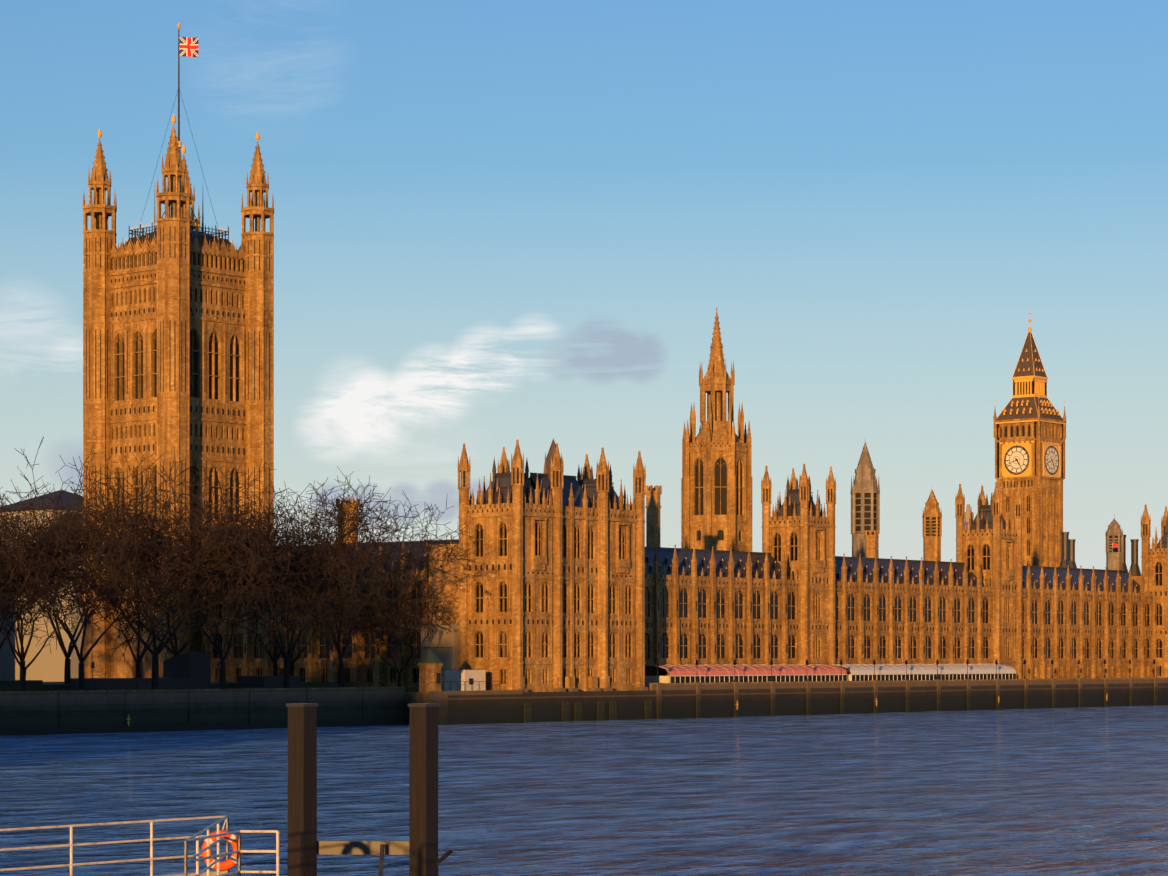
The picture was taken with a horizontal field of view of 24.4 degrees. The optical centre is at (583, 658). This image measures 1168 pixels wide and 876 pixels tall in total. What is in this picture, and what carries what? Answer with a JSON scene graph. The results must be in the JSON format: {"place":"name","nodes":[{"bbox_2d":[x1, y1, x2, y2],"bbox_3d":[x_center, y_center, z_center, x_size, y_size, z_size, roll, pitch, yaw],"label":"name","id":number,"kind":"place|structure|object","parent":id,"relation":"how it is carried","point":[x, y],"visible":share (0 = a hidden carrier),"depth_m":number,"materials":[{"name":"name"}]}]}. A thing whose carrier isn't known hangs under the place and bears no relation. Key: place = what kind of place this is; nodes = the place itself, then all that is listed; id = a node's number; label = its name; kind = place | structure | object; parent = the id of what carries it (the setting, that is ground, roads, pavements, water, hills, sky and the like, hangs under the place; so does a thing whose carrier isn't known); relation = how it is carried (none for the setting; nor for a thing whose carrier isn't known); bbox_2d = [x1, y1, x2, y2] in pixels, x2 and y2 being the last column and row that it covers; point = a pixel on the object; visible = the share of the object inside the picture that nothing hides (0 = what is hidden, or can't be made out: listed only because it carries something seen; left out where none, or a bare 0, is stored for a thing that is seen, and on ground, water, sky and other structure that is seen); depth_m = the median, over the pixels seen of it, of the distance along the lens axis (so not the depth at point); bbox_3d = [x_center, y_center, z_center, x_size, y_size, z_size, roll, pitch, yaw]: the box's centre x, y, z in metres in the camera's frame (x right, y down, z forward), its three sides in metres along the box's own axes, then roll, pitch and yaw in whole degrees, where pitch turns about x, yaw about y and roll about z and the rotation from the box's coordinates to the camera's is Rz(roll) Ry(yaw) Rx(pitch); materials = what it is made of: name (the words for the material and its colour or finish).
{"place":"outdoors","nodes":[
{"label":"outdoors","id":0,"kind":"place"},
{"bbox_2d":[82,23,273,677],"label":"large square tower","id":1,"kind":"structure","parent":0,"point":[178,332],"depth_m":507.35,"materials":[{"name":"stone"}]},
{"bbox_2d":[0,490,490,735],"bbox_3d":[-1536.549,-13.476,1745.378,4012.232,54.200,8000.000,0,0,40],"label":"embankment","id":2,"kind":"structure","parent":0,"point":[189,695],"depth_m":413.72,"materials":[{"name":"stone"}]},
{"bbox_2d":[0,436,478,690],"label":"trees","id":3,"kind":"object","parent":2,"relation":"on","point":[45,566],"visible":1,"depth_m":413.22,"materials":[{"name":"brown plant"}]},
{"bbox_2d":[429,436,651,722],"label":"pavilion","id":4,"kind":"structure","parent":2,"relation":"on","point":[551,598],"depth_m":453.40,"materials":[{"name":"stone"}]},
{"bbox_2d":[202,536,934,690],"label":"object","id":5,"kind":"object","parent":2,"relation":"on","point":[315,660],"visible":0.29,"depth_m":477.25,"materials":[{"name":"stone"}]},
{"bbox_2d":[681,307,751,551],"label":"central tower","id":6,"kind":"structure","parent":5,"relation":"on","point":[716,496],"depth_m":583.85,"materials":[{"name":"stone"}]},
{"bbox_2d":[336,442,1140,575],"bbox_3d":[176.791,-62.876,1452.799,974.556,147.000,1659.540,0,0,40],"label":"background turrets","id":7,"kind":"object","parent":2,"relation":"on","point":[865,509],"depth_m":636.79,"materials":[{"name":"stone"}]},
{"bbox_2d":[404,659,1167,724],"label":"terrace","id":8,"kind":"structure","parent":2,"relation":"on","point":[696,690],"depth_m":510.85,"materials":[{"name":"stone"}]},
{"bbox_2d":[761,463,1022,678],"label":"paired facade towers","id":9,"kind":"structure","parent":2,"relation":"on","point":[797,526],"depth_m":529.89,"materials":[{"name":"stone"}]},
{"bbox_2d":[993,313,1065,566],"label":"clock tower","id":10,"kind":"structure","parent":2,"relation":"on","point":[1029,421],"depth_m":691.93,"materials":[{"name":"stone"}]},
{"bbox_2d":[1132,504,1167,677],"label":"pavilion","id":11,"kind":"structure","parent":2,"relation":"on","point":[1155,558],"depth_m":631.80,"materials":[{"name":"stone"}]},
{"bbox_2d":[0,705,1167,875],"bbox_3d":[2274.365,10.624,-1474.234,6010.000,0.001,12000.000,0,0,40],"label":"water","id":12,"kind":"structure","parent":0,"point":[1079,791],"depth_m":208.85,"materials":[{"name":"blue liquid"}]},
{"bbox_2d":[0,703,452,875],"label":"pier","id":13,"kind":"structure","parent":12,"relation":"in","point":[306,847],"depth_m":59.65,"materials":[{"name":"brown wood"}]},
{"bbox_2d":[0,0,1167,572],"label":"sky","id":14,"kind":"structure","parent":0,"point":[496,222],"materials":[{"name":"blue"}]},
{"bbox_2d":[645,544,1157,678],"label":"palace river facade","id":15,"kind":"structure","parent":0,"point":[1091,620],"depth_m":551.13,"materials":[{"name":"stone"}]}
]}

